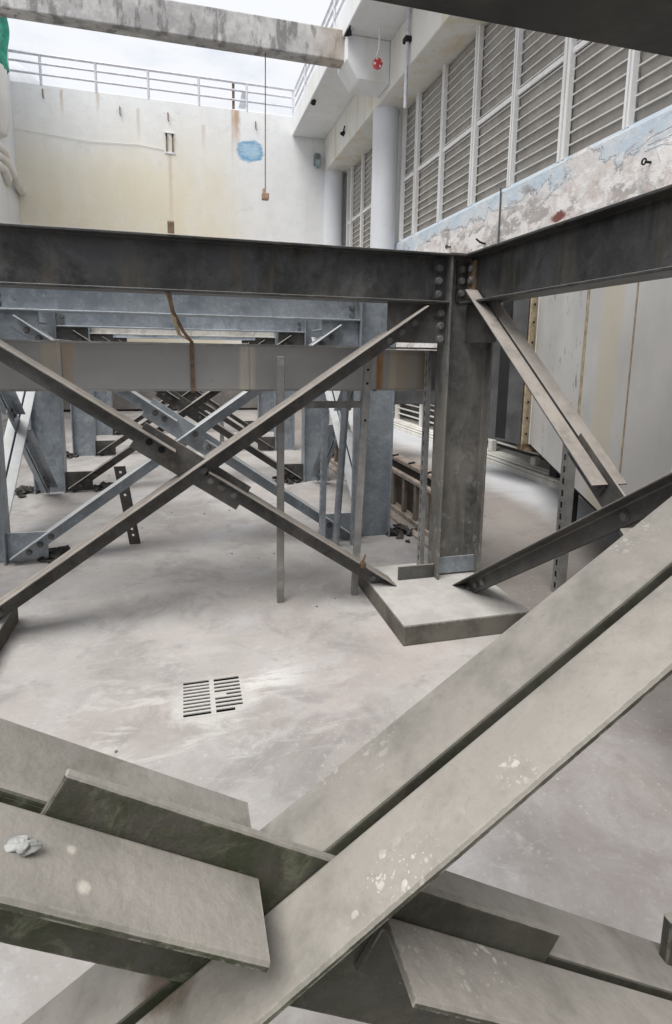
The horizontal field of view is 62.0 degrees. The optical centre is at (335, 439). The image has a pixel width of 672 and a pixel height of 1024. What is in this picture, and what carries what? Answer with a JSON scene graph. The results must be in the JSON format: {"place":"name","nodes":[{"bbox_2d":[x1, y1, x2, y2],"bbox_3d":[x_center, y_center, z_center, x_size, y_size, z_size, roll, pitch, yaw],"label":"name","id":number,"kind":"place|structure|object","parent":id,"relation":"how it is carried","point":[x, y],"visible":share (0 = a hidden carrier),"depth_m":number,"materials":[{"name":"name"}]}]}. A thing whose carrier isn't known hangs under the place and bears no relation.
{"place":"outdoors","nodes":[
{"label":"outdoors","id":0,"kind":"place"},
{"bbox_2d":[9,57,39,83],"bbox_3d":[-9.306,-9.111,14.872,3.200,2.080,3.200,-1,9,-15],"label":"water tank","id":1,"kind":"object","parent":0,"point":[22,77],"visible":0.2,"depth_m":14.19,"materials":[{"name":"white"}]},
{"bbox_2d":[15,485,40,497],"bbox_3d":[-3.312,0.524,5.851,0.490,0.098,0.444,3,9,15],"label":"rubble pile","id":2,"kind":"object","parent":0,"point":[21,490],"visible":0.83,"depth_m":5.75,"materials":[{"name":"grey concrete"}]},
{"bbox_2d":[7,0,346,116],"label":"sky","id":3,"kind":"structure","parent":0,"point":[29,36],"materials":[{"name":"white"}]},
{"bbox_2d":[0,408,671,1023],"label":"floor","id":4,"kind":"structure","parent":0,"point":[116,646],"depth_m":2.64,"materials":[{"name":"concrete"}]},
{"bbox_2d":[0,402,10,565],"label":"steel column","id":5,"kind":"structure","parent":4,"relation":"on","point":[4,520],"depth_m":3.86,"materials":[{"name":"grey metal"}]},
{"bbox_2d":[0,287,359,321],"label":"steel beam","id":6,"kind":"structure","parent":5,"relation":"attached to","point":[68,301],"depth_m":3.95,"materials":[{"name":"grey metal"}]},
{"bbox_2d":[0,608,18,650],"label":"concrete plinth","id":7,"kind":"structure","parent":4,"relation":"on","point":[8,622],"depth_m":2.90,"materials":[{"name":"grey concrete"}]},
{"bbox_2d":[0,51,19,420],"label":"side wall","id":8,"kind":"structure","parent":4,"relation":"on","point":[9,208],"depth_m":12.29,"materials":[{"name":"white paint"}]},
{"bbox_2d":[0,17,9,73],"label":"green cloth","id":9,"kind":"object","parent":8,"relation":"hanging from","point":[4,34],"visible":0.93,"depth_m":11.76,"materials":[{"name":"green fabric"}]},
{"bbox_2d":[0,0,344,68],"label":"concrete beam","id":10,"kind":"structure","parent":8,"relation":"attached to","point":[182,23],"depth_m":9.12,"materials":[{"name":"grey concrete"}]},
{"bbox_2d":[262,53,268,200],"bbox_3d":[-1.237,-5.438,9.747,0.120,2.380,0.120,-1,9,-15],"label":"pendant lamp","id":11,"kind":"object","parent":10,"relation":"hanging from","point":[265,196],"visible":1,"depth_m":9.81,"materials":[{"name":"metal"}]},
{"bbox_2d":[0,331,57,516],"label":"cross brace","id":12,"kind":"object","parent":4,"relation":"on","point":[19,439],"visible":0.64,"depth_m":4.68,"materials":[{"name":"metal"}]},
{"bbox_2d":[30,312,66,493],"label":"steel column","id":13,"kind":"structure","parent":4,"relation":"on","point":[47,425],"depth_m":5.75,"materials":[{"name":"grey metal"}]},
{"bbox_2d":[56,313,304,332],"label":"steel beam","id":14,"kind":"structure","parent":13,"relation":"attached to","point":[161,322],"depth_m":5.91,"materials":[{"name":"grey metal"}]},
{"bbox_2d":[37,545,69,563],"bbox_3d":[-1.997,0.835,3.979,0.378,0.097,0.388,-1,9,-15],"label":"rubble pile","id":15,"kind":"object","parent":4,"relation":"on","point":[55,553],"visible":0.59,"depth_m":4.00,"materials":[{"name":"grey concrete"}]},
{"bbox_2d":[66,451,78,458],"bbox_3d":[-3.812,0.204,7.824,0.314,0.105,0.539,-7,12,-43],"label":"rubble pile","id":16,"kind":"object","parent":4,"relation":"on","point":[69,455],"visible":0.49,"depth_m":7.73,"materials":[{"name":"grey stone"}]},
{"bbox_2d":[70,328,96,455],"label":"steel column","id":17,"kind":"structure","parent":4,"relation":"on","point":[83,429],"depth_m":7.80,"materials":[{"name":"grey metal"}]},
{"bbox_2d":[90,328,274,337],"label":"steel beam","id":18,"kind":"structure","parent":17,"relation":"attached to","point":[114,331],"depth_m":7.92,"materials":[{"name":"grey metal"}]},
{"bbox_2d":[93,481,113,491],"bbox_3d":[-2.495,0.494,6.062,0.313,0.097,0.334,-5,11,-33],"label":"rubble pile","id":19,"kind":"object","parent":4,"relation":"on","point":[103,485],"visible":0.55,"depth_m":5.96,"materials":[{"name":"grey concrete"}]},
{"bbox_2d":[94,391,113,434],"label":"steel column","id":20,"kind":"structure","parent":4,"relation":"on","point":[106,398],"depth_m":9.70,"materials":[{"name":"grey metal"}]},
{"bbox_2d":[113,334,254,340],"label":"steel beam","id":21,"kind":"structure","parent":20,"relation":"attached to","point":[180,337],"depth_m":9.83,"materials":[{"name":"grey metal"}]},
{"bbox_2d":[114,465,140,543],"bbox_3d":[-1.606,0.503,4.301,0.168,0.620,0.040,-1,9,-15],"label":"slotted post","id":22,"kind":"object","parent":4,"relation":"on","point":[126,502],"visible":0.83,"depth_m":4.28,"materials":[{"name":"metal"}]},
{"bbox_2d":[10,81,346,343],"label":"back wall","id":23,"kind":"structure","parent":4,"relation":"on","point":[207,179],"depth_m":13.54,"materials":[{"name":"white paint"}]},
{"bbox_2d":[0,63,25,195],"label":"lagged pipe","id":24,"kind":"object","parent":23,"relation":"attached to","point":[9,172],"visible":0.97,"depth_m":11.54,"materials":[{"name":"white"}]},
{"bbox_2d":[13,128,163,149],"bbox_3d":[-5.707,-7.005,13.029,3.251,0.122,0.017,-1,9,-15],"label":"wall wire","id":25,"kind":"object","parent":23,"relation":"attached to","point":[91,141],"depth_m":13.04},
{"bbox_2d":[8,49,294,116],"bbox_3d":[-4.164,-8.404,13.264,6.460,0.672,0.064,-1,9,-15],"label":"roof railing","id":26,"kind":"object","parent":23,"relation":"on","point":[148,78],"visible":0.95,"depth_m":13.16,"materials":[{"name":"grey metal"}]},
{"bbox_2d":[164,131,174,153],"bbox_3d":[-4.006,-7.154,13.450,0.240,0.490,0.068,-1,9,-15],"label":"wall bracket","id":27,"kind":"object","parent":23,"relation":"attached to","point":[171,133],"depth_m":13.45,"materials":[{"name":"metal"}]},
{"bbox_2d":[232,83,245,108],"bbox_3d":[-2.361,-8.335,13.830,0.410,0.900,0.040,-1,9,-15],"label":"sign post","id":28,"kind":"object","parent":23,"relation":"on","point":[242,105],"visible":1,"depth_m":13.81,"materials":[{"name":"metal"}]},
{"bbox_2d":[314,153,320,167],"bbox_3d":[-0.475,-7.149,14.342,0.160,0.380,0.209,-1,9,-15],"label":"wall lamp","id":29,"kind":"object","parent":23,"relation":"attached to","point":[317,160],"visible":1,"depth_m":14.29,"materials":[{"name":"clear glass"}]},
{"bbox_2d":[0,310,358,562],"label":"cross brace","id":30,"kind":"object","parent":4,"relation":"on","point":[22,546],"visible":0.73,"depth_m":4.05,"materials":[{"name":"metal"}]},
{"bbox_2d":[63,391,296,409],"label":"wall","id":31,"kind":"structure","parent":4,"relation":"on","point":[119,402],"depth_m":13.60,"materials":[{"name":"grey concrete"}]},
{"bbox_2d":[57,327,303,491],"bbox_3d":[-1.596,-0.317,6.075,2.530,1.718,0.168,-1,9,-15],"label":"cross brace","id":32,"kind":"object","parent":4,"relation":"on","point":[76,481],"visible":0.58,"depth_m":6.03,"materials":[{"name":"grey metal"}]},
{"bbox_2d":[90,334,274,455],"bbox_3d":[-2.143,-0.633,8.078,2.530,1.703,0.168,-1,9,-15],"label":"cross brace","id":33,"kind":"object","parent":4,"relation":"on","point":[105,447],"visible":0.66,"depth_m":8.06,"materials":[{"name":"grey metal"}]},
{"bbox_2d":[113,338,254,434],"bbox_3d":[-2.663,-0.936,9.985,2.530,1.693,0.168,-1,9,-15],"label":"cross brace","id":34,"kind":"object","parent":4,"relation":"on","point":[215,405],"visible":0.27,"depth_m":10.11,"materials":[{"name":"metal"}]},
{"bbox_2d":[183,677,242,716],"bbox_3d":[-0.544,1.248,2.474,0.272,0.250,0.265,-1,9,-15],"label":"drain pit","id":35,"kind":"object","parent":4,"relation":"in","point":[230,709],"visible":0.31,"depth_m":2.60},
{"bbox_2d":[179,674,247,719],"bbox_3d":[-0.542,1.125,2.454,0.280,0.005,0.273,-1,9,-15],"label":"floor drain","id":36,"kind":"object","parent":35,"relation":"in","point":[212,696],"visible":1,"depth_m":2.44,"materials":[{"name":"metal"}]},
{"bbox_2d":[219,391,223,441],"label":"slotted post","id":37,"kind":"object","parent":4,"relation":"on","point":[221,401],"visible":0.35,"depth_m":9.15,"materials":[{"name":"grey metal"}]},
{"bbox_2d":[0,302,445,619],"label":"cross brace","id":38,"kind":"object","parent":4,"relation":"on","point":[410,323],"visible":0.93,"depth_m":3.03,"materials":[{"name":"grey metal"}]},
{"bbox_2d":[360,554,365,568],"bbox_3d":[0.161,0.709,3.264,0.034,0.082,0.030,-1,9,-15],"label":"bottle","id":39,"kind":"object","parent":38,"relation":"attached to","point":[362,564],"visible":1,"depth_m":3.25,"materials":[{"name":"brown glass"}]},
{"bbox_2d":[257,391,273,431],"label":"steel column","id":40,"kind":"structure","parent":4,"relation":"on","point":[265,401],"depth_m":10.41,"materials":[{"name":"grey metal"}]},
{"bbox_2d":[277,356,284,602],"bbox_3d":[-0.325,0.256,3.268,0.041,1.470,0.030,-1,9,-15],"label":"square post","id":41,"kind":"object","parent":4,"relation":"on","point":[280,467],"visible":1,"depth_m":3.25,"materials":[{"name":"grey metal"}]},
{"bbox_2d":[274,333,294,450],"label":"steel column","id":42,"kind":"structure","parent":4,"relation":"on","point":[289,433],"depth_m":8.54,"materials":[{"name":"grey metal"}]},
{"bbox_2d":[272,476,300,483],"bbox_3d":[-0.562,0.459,6.541,0.345,0.100,0.388,-1,9,-15],"label":"rubble pile","id":43,"kind":"object","parent":4,"relation":"on","point":[290,481],"visible":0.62,"depth_m":6.43,"materials":[{"name":"grey stone"}]},
{"bbox_2d":[96,475,485,752],"bbox_3d":[-0.160,0.819,4.423,4.873,0.011,6.476,-1,9,-15],"label":"floor grit","id":44,"kind":"object","parent":4,"relation":"on","point":[115,751],"visible":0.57,"depth_m":3.92,"materials":[{"name":"grey stone"}]},
{"bbox_2d":[301,321,328,481],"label":"steel column","id":45,"kind":"structure","parent":4,"relation":"on","point":[311,433],"depth_m":6.48,"materials":[{"name":"grey metal"}]},
{"bbox_2d":[319,400,328,536],"bbox_3d":[-0.096,0.269,4.273,0.056,1.140,0.053,-1,9,-15],"label":"slotted post","id":46,"kind":"object","parent":4,"relation":"on","point":[323,469],"visible":0.79,"depth_m":4.25,"materials":[{"name":"grey metal"}]},
{"bbox_2d":[0,496,671,1023],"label":"cross brace","id":47,"kind":"object","parent":4,"relation":"on","point":[152,896],"visible":0.98,"depth_m":0.61,"materials":[{"name":"metal"}]},
{"bbox_2d":[4,835,42,856],"bbox_3d":[-0.275,0.354,0.486,0.037,0.013,0.021,-1,9,-15],"label":"mortar lump","id":48,"kind":"object","parent":47,"relation":"on","point":[22,845],"visible":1,"depth_m":0.48,"materials":[{"name":"white concrete"}]},
{"bbox_2d":[332,391,349,545],"bbox_3d":[0.042,0.121,4.070,0.055,1.514,0.473,-1,9,-10],"label":"round pipe","id":49,"kind":"object","parent":4,"relation":"on","point":[341,464],"visible":0.65,"depth_m":4.08,"materials":[{"name":"grey metal"}]},
{"bbox_2d":[350,400,359,544],"bbox_3d":[0.146,0.265,4.328,0.051,1.140,0.033,-1,9,-15],"label":"slotted post","id":50,"kind":"object","parent":4,"relation":"on","point":[355,452],"visible":0.94,"depth_m":4.30,"materials":[{"name":"grey metal"}]},
{"bbox_2d":[351,359,371,595],"bbox_3d":[0.152,0.244,3.396,0.095,1.470,0.031,-1,9,-15],"label":"square post","id":51,"kind":"object","parent":4,"relation":"on","point":[365,398],"visible":0.87,"depth_m":3.37,"materials":[{"name":"grey metal"}]},
{"bbox_2d":[351,302,395,536],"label":"steel column","id":52,"kind":"structure","parent":4,"relation":"on","point":[372,317],"depth_m":4.52,"materials":[{"name":"grey metal"}]},
{"bbox_2d":[312,321,321,331],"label":"steel beam","id":53,"kind":"structure","parent":52,"relation":"attached to","point":[319,326],"depth_m":6.13,"materials":[{"name":"grey metal"}]},
{"bbox_2d":[310,337,353,496],"bbox_3d":[0.032,-0.193,5.486,0.168,1.639,1.942,-1,9,-15],"label":"cross brace","id":54,"kind":"object","parent":52,"relation":"attached to","point":[334,431],"visible":0.25,"depth_m":5.46,"materials":[{"name":"metal"}]},
{"bbox_2d":[329,463,427,547],"bbox_3d":[0.187,0.506,6.401,0.060,0.022,4.450,-1,9,-15],"label":"batten","id":55,"kind":"object","parent":4,"relation":"on","point":[397,519],"depth_m":4.99,"materials":[{"name":"brown wood"}]},
{"bbox_2d":[329,421,431,536],"bbox_3d":[0.320,0.241,6.604,0.205,0.487,4.850,-1,9,-15],"label":"ladder rack","id":56,"kind":"object","parent":4,"relation":"on","point":[405,489],"visible":0.19,"depth_m":5.24,"materials":[{"name":"brown metal"}]},
{"bbox_2d":[385,523,416,542],"bbox_3d":[0.548,0.762,4.707,0.377,0.093,0.356,8,11,38],"label":"rubble pile","id":57,"kind":"object","parent":4,"relation":"on","point":[399,530],"visible":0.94,"depth_m":4.66,"materials":[{"name":"grey concrete"}]},
{"bbox_2d":[417,350,432,564],"bbox_3d":[0.565,0.195,3.592,0.028,1.520,0.053,-1,9,-15],"label":"slotted post","id":58,"kind":"object","parent":4,"relation":"on","point":[424,451],"visible":0.88,"depth_m":3.56,"materials":[{"name":"grey metal"}]},
{"bbox_2d":[358,562,528,645],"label":"concrete plinth","id":59,"kind":"structure","parent":4,"relation":"on","point":[414,611],"depth_m":3.09,"materials":[{"name":"grey concrete"}]},
{"bbox_2d":[427,252,492,579],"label":"steel column","id":60,"kind":"structure","parent":59,"relation":"on","point":[461,412],"depth_m":3.42,"materials":[{"name":"grey metal"}]},
{"bbox_2d":[0,223,451,303],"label":"steel beam","id":61,"kind":"structure","parent":60,"relation":"attached to","point":[56,258],"depth_m":2.89,"materials":[{"name":"black metal"}]},
{"bbox_2d":[165,220,194,392],"bbox_3d":[-0.834,-0.677,2.983,0.069,0.876,0.361,1,9,1],"label":"hanger strap","id":62,"kind":"object","parent":61,"relation":"hanging from","point":[174,316],"visible":1,"depth_m":3.01,"materials":[{"name":"metal"}]},
{"bbox_2d":[0,339,436,391],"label":"cable duct","id":63,"kind":"object","parent":62,"relation":"hanging from","point":[117,366],"visible":0.74,"depth_m":3.19,"materials":[{"name":"grey metal"}]},
{"bbox_2d":[303,401,360,408],"bbox_3d":[-0.012,-0.229,3.653,0.405,0.060,0.050,-1,9,-15],"label":"strut channel","id":64,"kind":"object","parent":63,"relation":"attached to","point":[334,404],"visible":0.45,"depth_m":3.63,"materials":[{"name":"grey metal"}]},
{"bbox_2d":[458,184,671,304],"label":"steel beam","id":65,"kind":"structure","parent":60,"relation":"attached to","point":[627,241],"depth_m":2.32,"materials":[{"name":"black metal"}]},
{"bbox_2d":[452,289,671,592],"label":"cross brace","id":66,"kind":"object","parent":65,"relation":"attached to","point":[620,512],"visible":0.84,"depth_m":2.49,"materials":[{"name":"grey metal"}]},
{"bbox_2d":[349,410,582,498],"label":"kerb","id":67,"kind":"structure","parent":4,"relation":"on","point":[516,456],"depth_m":7.52,"materials":[{"name":"white concrete"}]},
{"bbox_2d":[394,391,434,403],"bbox_3d":[0.882,-0.263,7.867,2.400,0.990,0.380,-1,9,-15],"label":"steel channel","id":68,"kind":"object","parent":67,"relation":"on","point":[408,397],"visible":0.05,"depth_m":7.74,"materials":[{"name":"grey paint"}]},
{"bbox_2d":[351,408,559,483],"bbox_3d":[2.502,0.458,6.475,0.044,0.044,18.900,-1,9,-15],"label":"conduit","id":69,"kind":"object","parent":67,"relation":"on","point":[518,467],"visible":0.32,"depth_m":7.18,"materials":[{"name":"white plastic"}]},
{"bbox_2d":[394,404,539,455],"bbox_3d":[2.549,0.089,6.900,0.080,0.470,17.800,-1,9,-15],"label":"guard rail","id":70,"kind":"object","parent":67,"relation":"on","point":[398,408],"visible":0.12,"depth_m":10.39,"materials":[{"name":"white metal"}]},
{"bbox_2d":[394,421,559,479],"bbox_3d":[2.551,0.430,6.484,0.044,0.044,18.900,-1,9,-15],"label":"conduit","id":71,"kind":"object","parent":67,"relation":"on","point":[511,461],"visible":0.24,"depth_m":7.35,"materials":[{"name":"white plastic"}]},
{"bbox_2d":[292,0,671,465],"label":"louvred building","id":72,"kind":"structure","parent":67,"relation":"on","point":[541,129],"depth_m":8.15,"materials":[{"name":"white paint"}]},
{"bbox_2d":[294,0,344,106],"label":"roof railing","id":73,"kind":"object","parent":72,"relation":"on","point":[334,14],"visible":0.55,"depth_m":11.14,"materials":[{"name":"grey metal"}]},
{"bbox_2d":[344,25,351,36],"bbox_3d":[0.232,-6.918,9.421,0.139,0.152,0.283,-1,9,-15],"label":"fixing","id":74,"kind":"object","parent":72,"relation":"attached to","point":[348,33],"visible":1,"depth_m":9.45,"materials":[{"name":"black metal"}]},
{"bbox_2d":[372,26,382,69],"bbox_3d":[0.707,-6.602,9.419,0.170,0.656,0.118,-1,9,-15],"label":"red alarm","id":75,"kind":"object","parent":72,"relation":"hanging from","point":[377,63],"visible":1,"depth_m":9.40,"materials":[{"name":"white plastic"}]},
{"bbox_2d":[403,8,411,108],"bbox_3d":[1.135,-6.122,9.004,0.108,1.460,0.140,-1,9,-15],"label":"drop conduit","id":76,"kind":"object","parent":72,"relation":"attached to","point":[407,39],"visible":1,"depth_m":8.96,"materials":[{"name":"grey metal"}]},
{"bbox_2d":[497,187,501,242],"bbox_3d":[2.166,-2.498,7.506,0.025,1.680,0.032,2,9,7],"label":"wall cable","id":77,"kind":"object","parent":72,"relation":"attached to","point":[499,215],"depth_m":7.42,"materials":[{"name":"grey paint"}]},
{"bbox_2d":[641,158,651,164],"bbox_3d":[2.810,-2.506,5.042,0.093,0.066,0.065,-1,9,-15],"label":"wall bolt","id":78,"kind":"object","parent":72,"relation":"attached to","point":[646,161],"depth_m":5.03,"materials":[{"name":"black metal"}]},
{"bbox_2d":[551,444,575,591],"bbox_3d":[1.430,0.496,3.504,0.061,0.980,0.063,-1,9,-15],"label":"slotted post","id":79,"kind":"object","parent":4,"relation":"on","point":[565,506],"visible":0.65,"depth_m":3.47,"materials":[{"name":"grey metal"}]},
{"bbox_2d":[516,277,671,532],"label":"sheet casing","id":80,"kind":"object","parent":4,"relation":"on","point":[604,354],"visible":0.47,"depth_m":3.48,"materials":[{"name":"paint"}]},
{"bbox_2d":[488,298,529,443],"bbox_3d":[2.050,-0.854,6.626,0.519,1.700,0.871,-1,9,-15],"label":"cabinet","id":81,"kind":"object","parent":80,"relation":"attached to","point":[506,398],"visible":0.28,"depth_m":6.44,"materials":[{"name":"grey metal"}]},
{"bbox_2d":[373,0,671,56],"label":"steel beam","id":82,"kind":"structure","parent":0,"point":[642,25],"depth_m":0.59,"materials":[{"name":"black metal"}]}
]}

